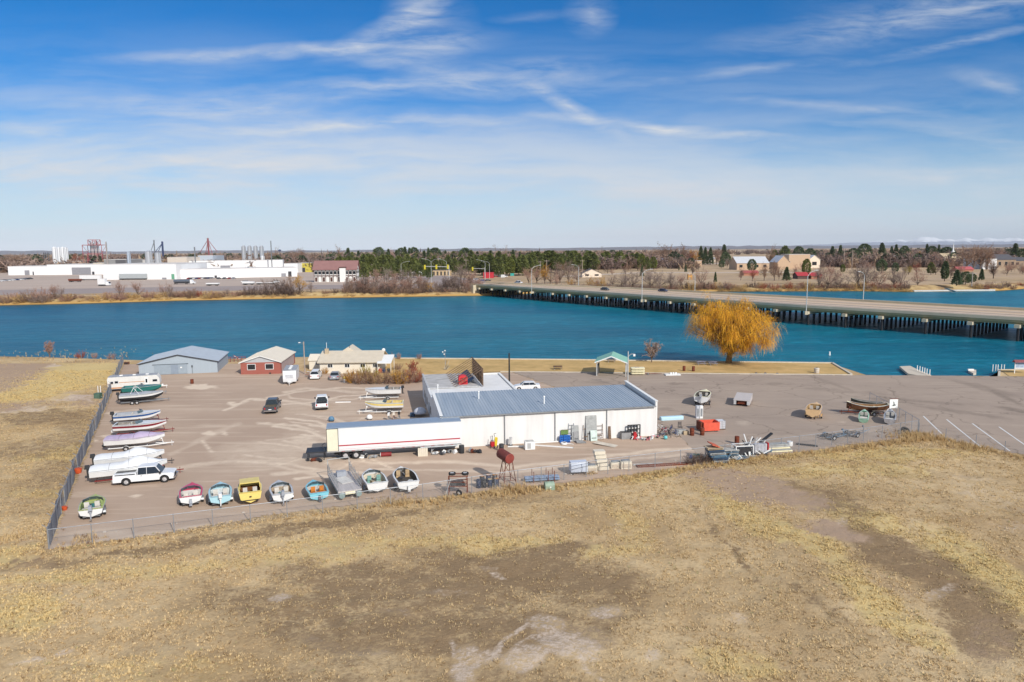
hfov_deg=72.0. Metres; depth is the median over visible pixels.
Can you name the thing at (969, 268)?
red shelter
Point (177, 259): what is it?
factory shed
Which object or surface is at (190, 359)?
storage shed
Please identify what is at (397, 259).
pine tree
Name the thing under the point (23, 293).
shrub
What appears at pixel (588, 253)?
pine tree
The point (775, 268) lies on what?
bare tree
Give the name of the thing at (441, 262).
pine tree
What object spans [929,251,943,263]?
bare tree
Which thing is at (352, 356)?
ranch house
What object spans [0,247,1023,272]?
distant woods
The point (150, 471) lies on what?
pickup truck
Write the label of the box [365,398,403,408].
motor boat
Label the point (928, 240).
mountains
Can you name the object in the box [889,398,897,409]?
bird sign
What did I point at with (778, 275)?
bare tree
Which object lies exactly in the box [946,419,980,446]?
parking line
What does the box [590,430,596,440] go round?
mint panel
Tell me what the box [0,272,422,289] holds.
factory yard
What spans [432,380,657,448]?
workshop building
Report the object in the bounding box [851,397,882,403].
canoe
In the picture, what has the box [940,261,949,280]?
pine tree
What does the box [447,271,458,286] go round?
bare tree
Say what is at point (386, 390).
motor boat
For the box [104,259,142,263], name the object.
factory shed
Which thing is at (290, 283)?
bare tree
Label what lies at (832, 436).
empty trailer
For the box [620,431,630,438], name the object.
dark chest
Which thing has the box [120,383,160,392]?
motor boat
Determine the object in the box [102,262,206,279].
warehouse
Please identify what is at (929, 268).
pine tree
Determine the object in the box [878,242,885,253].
spruce tree
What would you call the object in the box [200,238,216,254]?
elevator leg
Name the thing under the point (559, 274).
bare tree
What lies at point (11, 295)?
shrub
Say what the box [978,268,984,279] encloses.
spruce tree
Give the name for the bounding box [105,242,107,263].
smoke stack
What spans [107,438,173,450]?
boat trailer
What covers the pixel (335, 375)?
sedan
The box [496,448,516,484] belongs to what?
fuel tank stand
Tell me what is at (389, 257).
pine tree
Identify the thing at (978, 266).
storage building
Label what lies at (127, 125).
sky
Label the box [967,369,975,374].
dock
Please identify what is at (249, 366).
window
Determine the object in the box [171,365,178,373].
door panel
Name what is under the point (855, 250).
pine tree
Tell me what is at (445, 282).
bare tree
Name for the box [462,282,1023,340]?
river bridge
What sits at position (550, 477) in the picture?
pipe stack
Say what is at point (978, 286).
shrub
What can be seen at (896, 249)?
spruce tree
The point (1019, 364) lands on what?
notice kiosk
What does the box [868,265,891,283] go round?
bare tree
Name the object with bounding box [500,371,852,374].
kerb
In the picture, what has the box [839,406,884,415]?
boat trailer
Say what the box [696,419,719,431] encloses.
scrap bin
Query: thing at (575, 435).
metal door
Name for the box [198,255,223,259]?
factory shed
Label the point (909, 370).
dock
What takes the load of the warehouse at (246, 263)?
on the factory yard at (47, 281)
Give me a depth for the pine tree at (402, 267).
572.14 m
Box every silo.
[241,245,245,259]
[247,245,251,259]
[253,245,257,258]
[259,245,263,255]
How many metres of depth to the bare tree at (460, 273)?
410.59 m
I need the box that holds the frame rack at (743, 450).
[731,443,753,459]
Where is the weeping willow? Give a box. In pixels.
[679,290,784,362]
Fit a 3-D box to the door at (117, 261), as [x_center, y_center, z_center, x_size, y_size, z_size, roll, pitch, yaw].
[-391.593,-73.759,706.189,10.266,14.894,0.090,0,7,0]
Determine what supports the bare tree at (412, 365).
on the ground at (986, 637)
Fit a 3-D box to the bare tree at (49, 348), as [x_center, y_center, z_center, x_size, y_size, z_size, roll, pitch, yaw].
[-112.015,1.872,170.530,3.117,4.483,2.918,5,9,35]
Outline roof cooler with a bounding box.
[458,374,467,384]
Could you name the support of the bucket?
on the gravel yard at (229, 431)
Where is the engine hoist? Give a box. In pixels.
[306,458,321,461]
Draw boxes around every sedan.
[330,371,340,379]
[514,381,540,388]
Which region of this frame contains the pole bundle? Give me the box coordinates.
[742,432,772,446]
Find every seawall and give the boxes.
[393,357,851,373]
[998,369,1023,375]
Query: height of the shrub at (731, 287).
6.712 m
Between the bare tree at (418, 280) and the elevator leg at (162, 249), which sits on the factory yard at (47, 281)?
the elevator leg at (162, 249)
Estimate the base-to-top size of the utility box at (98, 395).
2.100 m
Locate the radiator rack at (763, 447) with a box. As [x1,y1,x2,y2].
[752,442,768,453]
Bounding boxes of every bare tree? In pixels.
[0,255,10,272]
[9,253,21,264]
[43,340,54,357]
[49,285,58,298]
[56,288,64,298]
[71,253,82,260]
[112,281,127,296]
[132,281,144,294]
[158,282,171,293]
[259,277,274,289]
[270,278,286,289]
[282,274,302,287]
[292,275,307,290]
[293,248,304,258]
[306,282,316,292]
[340,280,351,290]
[357,274,373,291]
[357,276,371,291]
[365,267,384,286]
[378,267,394,284]
[386,280,396,288]
[387,270,400,285]
[396,268,411,287]
[399,278,411,290]
[405,268,415,284]
[406,360,418,372]
[413,274,424,286]
[417,280,425,289]
[438,276,450,289]
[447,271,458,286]
[452,281,464,290]
[454,263,470,286]
[461,269,476,286]
[521,266,534,282]
[530,264,542,282]
[538,265,549,282]
[541,267,557,283]
[551,260,569,282]
[551,274,561,283]
[560,259,578,281]
[567,264,588,282]
[586,274,596,285]
[608,274,619,283]
[612,269,635,284]
[625,271,640,285]
[634,269,662,285]
[642,338,661,361]
[647,271,672,284]
[656,241,668,255]
[665,272,676,287]
[672,275,688,289]
[681,244,689,258]
[689,250,698,259]
[693,266,711,282]
[714,248,722,264]
[751,269,756,280]
[759,264,767,280]
[765,245,779,262]
[768,260,780,280]
[777,267,784,276]
[812,265,848,286]
[812,266,827,286]
[831,271,847,285]
[845,264,869,283]
[853,264,880,282]
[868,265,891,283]
[887,266,902,284]
[892,268,911,283]
[910,267,927,284]
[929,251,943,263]
[955,244,977,265]
[955,264,968,273]
[956,244,988,268]
[966,244,996,268]
[979,242,994,267]
[988,259,998,277]
[1002,265,1010,274]
[1003,261,1016,270]
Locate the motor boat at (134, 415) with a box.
[110,409,159,421]
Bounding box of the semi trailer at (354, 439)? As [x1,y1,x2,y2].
[326,417,460,459]
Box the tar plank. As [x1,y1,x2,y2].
[796,443,817,446]
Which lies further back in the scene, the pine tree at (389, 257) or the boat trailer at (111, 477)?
the pine tree at (389, 257)
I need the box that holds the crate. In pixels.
[569,460,587,474]
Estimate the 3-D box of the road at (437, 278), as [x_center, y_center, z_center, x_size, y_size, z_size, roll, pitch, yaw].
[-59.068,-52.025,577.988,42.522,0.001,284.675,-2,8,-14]
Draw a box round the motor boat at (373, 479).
[361,468,388,490]
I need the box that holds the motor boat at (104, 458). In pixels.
[90,447,163,465]
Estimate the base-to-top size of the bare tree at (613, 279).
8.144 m
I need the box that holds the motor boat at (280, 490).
[269,480,293,505]
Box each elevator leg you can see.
[155,241,163,258]
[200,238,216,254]
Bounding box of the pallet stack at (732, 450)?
[723,447,738,456]
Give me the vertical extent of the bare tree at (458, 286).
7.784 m
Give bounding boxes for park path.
[563,272,793,276]
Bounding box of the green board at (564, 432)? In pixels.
[561,429,567,434]
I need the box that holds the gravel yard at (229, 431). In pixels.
[46,364,701,548]
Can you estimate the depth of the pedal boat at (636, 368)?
140.90 m
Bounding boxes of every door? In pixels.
[72,267,90,274]
[115,260,125,263]
[154,364,186,374]
[220,265,229,267]
[571,425,578,441]
[573,431,578,441]
[790,264,806,268]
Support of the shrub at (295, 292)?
on the ground at (986, 637)
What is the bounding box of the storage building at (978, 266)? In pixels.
[963,258,996,268]
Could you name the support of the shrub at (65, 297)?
on the ground at (986, 637)
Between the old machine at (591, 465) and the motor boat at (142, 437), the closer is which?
the old machine at (591, 465)
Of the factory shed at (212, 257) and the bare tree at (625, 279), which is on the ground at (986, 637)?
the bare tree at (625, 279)
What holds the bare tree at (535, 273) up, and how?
on the ground at (986, 637)
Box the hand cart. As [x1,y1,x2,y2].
[494,433,497,447]
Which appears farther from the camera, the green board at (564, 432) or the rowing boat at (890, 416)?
the rowing boat at (890, 416)
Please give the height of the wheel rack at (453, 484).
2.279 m
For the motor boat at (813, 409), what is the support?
on the boat trailer
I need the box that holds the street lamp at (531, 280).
[531,265,538,293]
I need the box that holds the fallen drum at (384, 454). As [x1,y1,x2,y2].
[380,452,391,456]
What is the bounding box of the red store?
[483,272,493,277]
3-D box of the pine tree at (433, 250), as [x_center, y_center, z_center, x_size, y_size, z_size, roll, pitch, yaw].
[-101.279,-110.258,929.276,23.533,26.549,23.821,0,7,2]
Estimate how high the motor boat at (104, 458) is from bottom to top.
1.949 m
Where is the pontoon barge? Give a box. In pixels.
[327,457,361,498]
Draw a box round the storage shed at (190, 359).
[136,346,228,374]
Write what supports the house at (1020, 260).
on the ground at (986, 637)
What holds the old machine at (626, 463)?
on the gravel yard at (229, 431)
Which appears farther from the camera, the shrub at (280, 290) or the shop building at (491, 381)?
the shrub at (280, 290)
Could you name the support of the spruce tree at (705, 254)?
on the ground at (986, 637)
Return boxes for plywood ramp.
[594,441,617,447]
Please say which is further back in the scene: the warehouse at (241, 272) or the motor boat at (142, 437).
the warehouse at (241, 272)
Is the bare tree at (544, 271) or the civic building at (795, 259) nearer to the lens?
the bare tree at (544, 271)
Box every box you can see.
[94,386,102,398]
[675,429,685,433]
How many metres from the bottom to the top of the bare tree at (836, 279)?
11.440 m
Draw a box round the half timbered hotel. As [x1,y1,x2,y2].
[312,260,359,281]
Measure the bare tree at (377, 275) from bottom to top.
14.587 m
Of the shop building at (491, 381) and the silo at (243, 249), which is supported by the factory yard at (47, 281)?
the silo at (243, 249)
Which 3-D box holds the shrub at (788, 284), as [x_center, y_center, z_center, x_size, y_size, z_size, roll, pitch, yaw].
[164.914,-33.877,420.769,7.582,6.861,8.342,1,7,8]
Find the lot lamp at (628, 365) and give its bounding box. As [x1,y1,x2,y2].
[627,351,634,380]
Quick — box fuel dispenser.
[695,405,702,418]
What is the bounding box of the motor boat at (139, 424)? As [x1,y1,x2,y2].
[111,418,165,432]
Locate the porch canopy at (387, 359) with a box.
[377,354,393,369]
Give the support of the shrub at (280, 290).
on the ground at (986, 637)
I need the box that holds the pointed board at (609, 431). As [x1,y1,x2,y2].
[608,426,610,438]
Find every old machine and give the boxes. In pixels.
[587,463,596,472]
[609,460,620,468]
[620,459,631,468]
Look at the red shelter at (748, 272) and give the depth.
572.75 m
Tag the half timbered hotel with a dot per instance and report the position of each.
(336, 271)
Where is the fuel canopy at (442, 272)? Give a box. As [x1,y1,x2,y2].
[432,270,451,275]
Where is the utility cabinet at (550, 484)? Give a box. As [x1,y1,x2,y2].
[544,481,554,489]
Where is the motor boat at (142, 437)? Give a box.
[102,431,164,447]
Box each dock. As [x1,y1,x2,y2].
[899,365,930,375]
[912,289,994,291]
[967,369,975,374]
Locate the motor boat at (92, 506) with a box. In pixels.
[78,494,105,521]
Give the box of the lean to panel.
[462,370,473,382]
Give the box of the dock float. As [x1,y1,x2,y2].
[659,415,683,420]
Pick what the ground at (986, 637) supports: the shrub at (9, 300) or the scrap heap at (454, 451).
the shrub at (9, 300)
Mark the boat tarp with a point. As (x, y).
(420, 410)
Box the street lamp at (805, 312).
[804,270,816,314]
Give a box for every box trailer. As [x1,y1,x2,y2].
[79,275,101,279]
[119,274,147,279]
[206,283,219,285]
[242,281,254,284]
[256,282,274,284]
[733,392,752,404]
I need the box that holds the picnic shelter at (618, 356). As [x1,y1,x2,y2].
[594,351,627,376]
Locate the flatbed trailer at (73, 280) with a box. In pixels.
[68,279,81,281]
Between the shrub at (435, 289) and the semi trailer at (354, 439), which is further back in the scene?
the shrub at (435, 289)
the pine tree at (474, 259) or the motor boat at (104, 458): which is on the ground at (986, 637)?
the pine tree at (474, 259)
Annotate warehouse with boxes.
[7,265,47,274]
[47,263,102,274]
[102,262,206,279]
[180,267,296,278]
[189,259,283,267]
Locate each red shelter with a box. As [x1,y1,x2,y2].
[741,270,758,275]
[793,272,809,278]
[808,272,822,278]
[952,266,973,271]
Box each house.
[317,343,387,373]
[580,268,601,276]
[987,254,1016,267]
[1014,257,1023,266]
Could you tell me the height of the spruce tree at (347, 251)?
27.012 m
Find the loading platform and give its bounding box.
[306,443,326,459]
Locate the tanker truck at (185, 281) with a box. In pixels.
[173,279,195,283]
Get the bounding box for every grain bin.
[145,251,152,262]
[154,252,160,262]
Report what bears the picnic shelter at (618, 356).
on the parking lot
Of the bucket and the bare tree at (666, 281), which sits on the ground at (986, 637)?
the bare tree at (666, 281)
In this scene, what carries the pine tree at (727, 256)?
on the ground at (986, 637)
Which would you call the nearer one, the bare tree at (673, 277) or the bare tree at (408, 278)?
the bare tree at (408, 278)
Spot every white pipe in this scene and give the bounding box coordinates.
[535,440,571,443]
[535,444,573,447]
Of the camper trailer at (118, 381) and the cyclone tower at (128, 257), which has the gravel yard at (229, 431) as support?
the camper trailer at (118, 381)
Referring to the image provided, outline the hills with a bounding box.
[0,244,1023,254]
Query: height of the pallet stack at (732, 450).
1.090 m
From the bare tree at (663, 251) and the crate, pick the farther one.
the bare tree at (663, 251)
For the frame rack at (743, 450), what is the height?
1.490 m
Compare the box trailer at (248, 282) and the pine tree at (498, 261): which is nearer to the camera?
the box trailer at (248, 282)
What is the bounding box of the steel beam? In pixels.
[633,462,691,467]
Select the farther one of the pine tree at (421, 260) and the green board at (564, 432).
the pine tree at (421, 260)
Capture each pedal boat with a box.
[630,367,644,369]
[630,369,644,371]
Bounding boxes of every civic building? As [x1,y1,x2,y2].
[781,254,809,268]
[810,255,820,267]
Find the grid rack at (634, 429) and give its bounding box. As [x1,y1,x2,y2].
[627,424,640,437]
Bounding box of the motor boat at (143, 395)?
[116,390,162,400]
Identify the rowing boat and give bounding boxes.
[858,409,869,422]
[884,409,896,423]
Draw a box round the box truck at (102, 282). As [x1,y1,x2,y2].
[97,279,110,285]
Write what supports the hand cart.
on the gravel yard at (229, 431)
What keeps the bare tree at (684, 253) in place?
on the ground at (986, 637)
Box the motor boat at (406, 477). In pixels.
[392,466,419,491]
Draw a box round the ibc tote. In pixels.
[715,419,725,429]
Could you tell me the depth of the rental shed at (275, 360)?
145.75 m
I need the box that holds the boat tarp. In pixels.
[410,407,425,416]
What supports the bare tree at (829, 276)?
on the ground at (986, 637)
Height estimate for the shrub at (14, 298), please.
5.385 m
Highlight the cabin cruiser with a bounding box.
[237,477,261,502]
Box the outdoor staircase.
[593,449,608,470]
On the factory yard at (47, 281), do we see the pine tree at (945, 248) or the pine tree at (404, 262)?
the pine tree at (404, 262)
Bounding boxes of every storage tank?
[52,247,58,263]
[57,247,60,262]
[60,247,65,262]
[65,247,68,261]
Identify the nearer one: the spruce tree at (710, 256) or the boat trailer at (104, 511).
the boat trailer at (104, 511)
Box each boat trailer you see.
[79,507,105,517]
[94,465,183,481]
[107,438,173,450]
[117,425,174,434]
[120,414,168,421]
[122,395,168,404]
[179,495,203,504]
[208,494,232,504]
[357,406,401,413]
[359,392,398,399]
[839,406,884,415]
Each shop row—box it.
[284,263,301,272]
[302,262,312,271]
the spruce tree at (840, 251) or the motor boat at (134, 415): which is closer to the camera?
the motor boat at (134, 415)
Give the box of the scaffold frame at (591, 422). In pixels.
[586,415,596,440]
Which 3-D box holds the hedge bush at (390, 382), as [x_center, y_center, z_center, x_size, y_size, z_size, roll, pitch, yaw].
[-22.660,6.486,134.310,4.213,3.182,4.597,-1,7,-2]
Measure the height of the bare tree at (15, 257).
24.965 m
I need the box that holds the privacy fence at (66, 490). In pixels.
[42,354,123,548]
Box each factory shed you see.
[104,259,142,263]
[167,257,199,262]
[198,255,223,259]
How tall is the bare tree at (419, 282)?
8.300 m
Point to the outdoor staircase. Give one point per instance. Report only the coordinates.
(599, 455)
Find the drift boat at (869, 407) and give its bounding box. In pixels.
[846,401,888,410]
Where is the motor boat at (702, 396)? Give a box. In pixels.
[694,389,710,403]
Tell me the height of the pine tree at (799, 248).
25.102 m
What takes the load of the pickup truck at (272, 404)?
on the gravel yard at (229, 431)
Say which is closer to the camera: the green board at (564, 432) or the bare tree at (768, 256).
the green board at (564, 432)
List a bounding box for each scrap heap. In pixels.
[359,453,377,458]
[432,450,445,454]
[447,448,458,453]
[468,447,481,452]
[728,453,748,459]
[756,447,771,454]
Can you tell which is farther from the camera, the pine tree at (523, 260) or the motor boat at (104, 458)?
the pine tree at (523, 260)
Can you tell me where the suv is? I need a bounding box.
[310,369,321,378]
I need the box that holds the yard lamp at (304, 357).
[298,342,305,373]
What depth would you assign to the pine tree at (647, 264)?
719.99 m
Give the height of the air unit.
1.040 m
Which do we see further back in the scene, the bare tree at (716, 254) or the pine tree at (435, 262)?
the bare tree at (716, 254)
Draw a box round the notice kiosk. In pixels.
[1012,360,1023,372]
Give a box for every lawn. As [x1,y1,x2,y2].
[354,359,847,375]
[1002,370,1023,375]
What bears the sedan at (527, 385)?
on the gravel yard at (229, 431)
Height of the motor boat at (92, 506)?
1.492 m
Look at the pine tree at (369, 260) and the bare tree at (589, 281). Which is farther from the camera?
the pine tree at (369, 260)
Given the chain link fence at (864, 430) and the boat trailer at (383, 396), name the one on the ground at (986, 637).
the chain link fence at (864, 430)
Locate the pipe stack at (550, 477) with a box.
[524,467,559,482]
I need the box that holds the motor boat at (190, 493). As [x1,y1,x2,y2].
[178,482,202,505]
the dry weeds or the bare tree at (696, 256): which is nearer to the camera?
the dry weeds
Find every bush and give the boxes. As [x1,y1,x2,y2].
[75,350,85,358]
[339,370,354,381]
[342,368,363,382]
[350,369,370,383]
[358,362,368,375]
[358,369,378,383]
[365,368,385,383]
[375,371,393,383]
[382,369,400,383]
[387,370,413,383]
[394,365,418,383]
[406,366,421,381]
[682,455,700,464]
[686,454,701,463]
[695,452,709,462]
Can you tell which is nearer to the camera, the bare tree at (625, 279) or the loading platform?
the loading platform
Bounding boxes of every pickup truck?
[111,462,177,485]
[263,397,281,412]
[314,394,328,409]
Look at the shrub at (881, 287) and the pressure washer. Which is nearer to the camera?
the pressure washer
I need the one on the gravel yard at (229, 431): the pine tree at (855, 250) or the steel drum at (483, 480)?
the steel drum at (483, 480)
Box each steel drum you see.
[459,444,463,453]
[476,479,480,487]
[481,478,485,487]
[488,478,492,487]
[494,478,498,486]
[690,428,693,435]
[700,427,704,435]
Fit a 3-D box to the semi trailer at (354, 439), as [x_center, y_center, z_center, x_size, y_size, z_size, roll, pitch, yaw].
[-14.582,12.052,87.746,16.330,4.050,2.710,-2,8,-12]
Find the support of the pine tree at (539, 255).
on the ground at (986, 637)
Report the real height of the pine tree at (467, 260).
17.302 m
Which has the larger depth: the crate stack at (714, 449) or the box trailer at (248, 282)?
the box trailer at (248, 282)
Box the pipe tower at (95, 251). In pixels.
[82,240,105,262]
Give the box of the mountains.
[795,237,1023,245]
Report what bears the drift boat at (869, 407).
on the boat trailer at (873, 413)
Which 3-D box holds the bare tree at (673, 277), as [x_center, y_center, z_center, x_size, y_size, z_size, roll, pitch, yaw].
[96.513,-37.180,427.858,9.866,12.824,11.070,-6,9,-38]
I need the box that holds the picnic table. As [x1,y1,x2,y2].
[696,361,706,364]
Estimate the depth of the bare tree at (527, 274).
454.07 m
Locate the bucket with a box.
[74,466,81,473]
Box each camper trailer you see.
[107,373,166,388]
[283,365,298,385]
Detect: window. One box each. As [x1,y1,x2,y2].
[247,364,255,369]
[265,364,273,368]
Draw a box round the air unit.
[524,440,534,449]
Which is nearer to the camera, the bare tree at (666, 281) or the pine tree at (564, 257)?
the bare tree at (666, 281)
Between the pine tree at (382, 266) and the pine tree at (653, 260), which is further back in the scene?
the pine tree at (653, 260)
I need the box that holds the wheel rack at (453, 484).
[445,471,468,494]
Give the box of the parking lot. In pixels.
[515,372,1023,463]
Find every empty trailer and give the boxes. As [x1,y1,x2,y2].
[821,429,851,440]
[844,425,869,437]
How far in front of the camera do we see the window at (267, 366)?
145.57 m
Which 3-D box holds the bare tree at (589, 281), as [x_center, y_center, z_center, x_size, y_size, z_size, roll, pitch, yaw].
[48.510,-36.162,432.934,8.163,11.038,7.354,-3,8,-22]
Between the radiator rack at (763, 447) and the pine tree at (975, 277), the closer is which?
the radiator rack at (763, 447)
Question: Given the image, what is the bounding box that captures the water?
[0,289,1023,375]
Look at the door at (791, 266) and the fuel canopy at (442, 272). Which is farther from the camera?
the door at (791, 266)
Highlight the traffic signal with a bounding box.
[424,265,449,278]
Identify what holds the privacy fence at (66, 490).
on the gravel yard at (229, 431)
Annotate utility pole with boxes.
[508,353,509,381]
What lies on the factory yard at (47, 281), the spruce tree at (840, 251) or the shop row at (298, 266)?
the shop row at (298, 266)
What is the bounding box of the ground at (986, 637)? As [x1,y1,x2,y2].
[0,247,1023,681]
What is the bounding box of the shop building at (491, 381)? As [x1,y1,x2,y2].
[422,372,516,416]
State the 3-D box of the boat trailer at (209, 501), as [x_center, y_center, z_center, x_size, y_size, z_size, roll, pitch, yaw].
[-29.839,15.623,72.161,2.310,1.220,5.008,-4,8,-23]
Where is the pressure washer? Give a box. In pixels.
[490,436,494,447]
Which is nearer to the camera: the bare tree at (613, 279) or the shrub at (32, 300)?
the shrub at (32, 300)
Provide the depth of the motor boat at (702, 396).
113.35 m
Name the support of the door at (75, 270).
in the warehouse at (76, 269)
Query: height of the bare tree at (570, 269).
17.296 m
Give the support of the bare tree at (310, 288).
on the ground at (986, 637)
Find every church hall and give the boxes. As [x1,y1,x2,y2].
[729,256,768,269]
[770,255,789,268]
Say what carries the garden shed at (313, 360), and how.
on the ground at (986, 637)
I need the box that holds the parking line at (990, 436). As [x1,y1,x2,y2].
[972,423,1009,450]
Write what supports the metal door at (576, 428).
on the gravel yard at (229, 431)
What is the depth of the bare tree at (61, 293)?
365.29 m
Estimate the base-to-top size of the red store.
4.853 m
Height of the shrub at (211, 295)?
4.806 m
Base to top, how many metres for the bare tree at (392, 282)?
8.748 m
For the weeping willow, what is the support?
on the lawn at (430, 366)
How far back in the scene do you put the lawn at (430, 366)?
151.38 m
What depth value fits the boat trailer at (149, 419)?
105.06 m
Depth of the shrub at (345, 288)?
397.44 m
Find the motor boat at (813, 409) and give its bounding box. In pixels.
[805,402,822,416]
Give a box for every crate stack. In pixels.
[559,435,569,442]
[704,441,729,462]
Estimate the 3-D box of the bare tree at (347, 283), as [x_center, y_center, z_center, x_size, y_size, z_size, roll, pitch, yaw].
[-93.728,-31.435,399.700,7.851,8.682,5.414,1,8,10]
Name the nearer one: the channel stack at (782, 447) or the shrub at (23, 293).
the channel stack at (782, 447)
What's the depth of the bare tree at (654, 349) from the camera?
156.36 m
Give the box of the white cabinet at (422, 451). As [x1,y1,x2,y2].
[418,448,427,456]
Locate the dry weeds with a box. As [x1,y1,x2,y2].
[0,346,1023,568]
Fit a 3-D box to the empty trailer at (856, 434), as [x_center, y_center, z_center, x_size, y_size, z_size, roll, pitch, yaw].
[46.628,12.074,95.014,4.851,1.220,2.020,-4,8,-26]
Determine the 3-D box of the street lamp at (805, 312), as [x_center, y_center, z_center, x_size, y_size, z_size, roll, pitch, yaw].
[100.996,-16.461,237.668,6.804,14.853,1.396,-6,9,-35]
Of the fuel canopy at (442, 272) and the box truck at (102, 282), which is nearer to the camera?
the box truck at (102, 282)
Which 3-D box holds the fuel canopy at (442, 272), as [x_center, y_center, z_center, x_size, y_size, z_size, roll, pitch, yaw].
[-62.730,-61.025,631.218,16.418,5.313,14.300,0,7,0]
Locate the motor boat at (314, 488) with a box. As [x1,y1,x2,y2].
[305,479,328,501]
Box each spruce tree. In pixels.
[345,248,350,256]
[698,246,703,263]
[702,247,707,263]
[706,247,713,263]
[720,244,726,256]
[781,267,790,280]
[829,246,835,256]
[837,245,843,257]
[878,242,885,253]
[894,244,898,254]
[949,269,963,285]
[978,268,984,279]
[1010,243,1019,256]
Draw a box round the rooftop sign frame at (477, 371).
[446,357,482,386]
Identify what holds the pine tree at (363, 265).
on the factory yard at (47, 281)
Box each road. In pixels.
[0,284,464,294]
[404,273,485,284]
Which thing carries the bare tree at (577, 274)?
on the ground at (986, 637)
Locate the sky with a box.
[0,0,1023,251]
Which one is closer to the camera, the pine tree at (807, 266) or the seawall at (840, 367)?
the seawall at (840, 367)
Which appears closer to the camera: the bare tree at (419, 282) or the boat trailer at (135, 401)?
the boat trailer at (135, 401)
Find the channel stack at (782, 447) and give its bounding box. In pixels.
[769,442,792,451]
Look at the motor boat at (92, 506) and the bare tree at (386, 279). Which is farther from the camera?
the bare tree at (386, 279)
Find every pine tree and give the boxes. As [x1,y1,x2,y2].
[359,254,366,270]
[359,262,369,277]
[365,254,375,272]
[370,264,377,276]
[372,247,383,255]
[373,256,383,269]
[377,254,388,272]
[378,264,385,277]
[385,254,393,264]
[387,263,395,276]
[393,255,401,272]
[397,258,407,271]
[399,263,406,275]
[406,257,418,271]
[408,247,419,254]
[409,264,416,276]
[415,264,425,276]
[419,257,427,266]
[423,258,433,271]
[425,264,432,278]
[427,248,443,256]
[428,255,438,272]
[436,258,446,269]
[443,254,452,270]
[449,258,458,274]
[456,257,466,270]
[457,247,468,257]
[462,256,474,271]
[468,254,480,274]
[477,257,487,274]
[481,253,496,271]
[488,258,499,271]
[492,257,504,275]
[495,251,502,262]
[499,254,507,274]
[503,257,515,275]
[507,254,517,272]
[515,254,529,275]
[524,256,535,271]
[528,252,539,270]
[533,251,544,269]
[539,250,552,269]
[544,250,558,271]
[551,253,564,272]
[559,253,567,269]
[566,251,576,268]
[575,253,583,268]
[583,250,594,267]
[583,254,589,269]
[586,252,600,268]
[602,251,609,262]
[614,252,623,268]
[632,252,640,268]
[637,254,645,268]
[645,256,650,268]
[650,256,657,268]
[719,260,724,267]
[720,252,730,265]
[747,259,756,269]
[779,245,791,254]
[792,246,804,253]
[802,259,810,272]
[805,248,816,255]
[840,264,845,272]
[848,248,859,258]
[857,243,872,259]
[875,259,887,270]
[891,262,899,271]
[898,246,911,254]
[926,246,937,255]
[926,262,935,272]
[938,246,956,252]
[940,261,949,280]
[960,271,971,283]
[966,274,977,281]
[1014,249,1023,256]
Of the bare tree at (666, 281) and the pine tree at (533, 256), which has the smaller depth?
the bare tree at (666, 281)
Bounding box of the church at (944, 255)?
[935,253,960,262]
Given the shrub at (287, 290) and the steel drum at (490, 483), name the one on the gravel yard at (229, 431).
the steel drum at (490, 483)
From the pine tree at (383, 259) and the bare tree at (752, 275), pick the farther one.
the pine tree at (383, 259)
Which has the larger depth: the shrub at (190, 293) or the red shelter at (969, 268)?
the red shelter at (969, 268)
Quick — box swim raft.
[664,372,680,375]
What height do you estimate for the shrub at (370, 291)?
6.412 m
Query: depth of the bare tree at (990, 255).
675.25 m
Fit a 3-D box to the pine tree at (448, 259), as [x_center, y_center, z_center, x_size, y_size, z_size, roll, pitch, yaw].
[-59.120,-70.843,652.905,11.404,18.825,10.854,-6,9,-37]
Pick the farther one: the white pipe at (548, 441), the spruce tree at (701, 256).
the spruce tree at (701, 256)
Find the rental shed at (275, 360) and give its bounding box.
[238,346,295,374]
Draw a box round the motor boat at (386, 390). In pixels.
[365,385,403,394]
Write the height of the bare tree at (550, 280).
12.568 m
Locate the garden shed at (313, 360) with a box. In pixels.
[308,354,320,369]
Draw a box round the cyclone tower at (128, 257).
[127,251,130,262]
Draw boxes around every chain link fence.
[47,420,918,549]
[869,393,918,432]
[919,422,1023,452]
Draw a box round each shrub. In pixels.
[0,293,18,300]
[0,297,13,303]
[10,292,30,301]
[17,289,41,299]
[25,294,40,302]
[26,287,53,299]
[33,294,56,302]
[57,295,73,301]
[63,293,76,300]
[92,292,109,299]
[105,293,122,299]
[112,293,127,300]
[184,289,198,295]
[199,290,215,298]
[204,291,216,297]
[242,285,252,295]
[246,284,264,294]
[261,284,279,295]
[271,284,287,294]
[279,286,294,294]
[286,285,302,295]
[341,283,354,292]
[348,284,361,292]
[366,285,376,293]
[393,285,405,293]
[427,284,438,291]
[652,282,661,288]
[683,281,698,289]
[705,281,715,289]
[724,282,736,289]
[782,281,792,288]
[877,284,887,289]
[969,283,982,288]
[984,280,994,287]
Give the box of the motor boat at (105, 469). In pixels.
[84,456,166,478]
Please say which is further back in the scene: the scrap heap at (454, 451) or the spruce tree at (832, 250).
the spruce tree at (832, 250)
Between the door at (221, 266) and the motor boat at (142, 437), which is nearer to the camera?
the motor boat at (142, 437)
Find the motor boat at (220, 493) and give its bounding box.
[208,482,231,507]
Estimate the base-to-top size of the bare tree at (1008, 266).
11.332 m

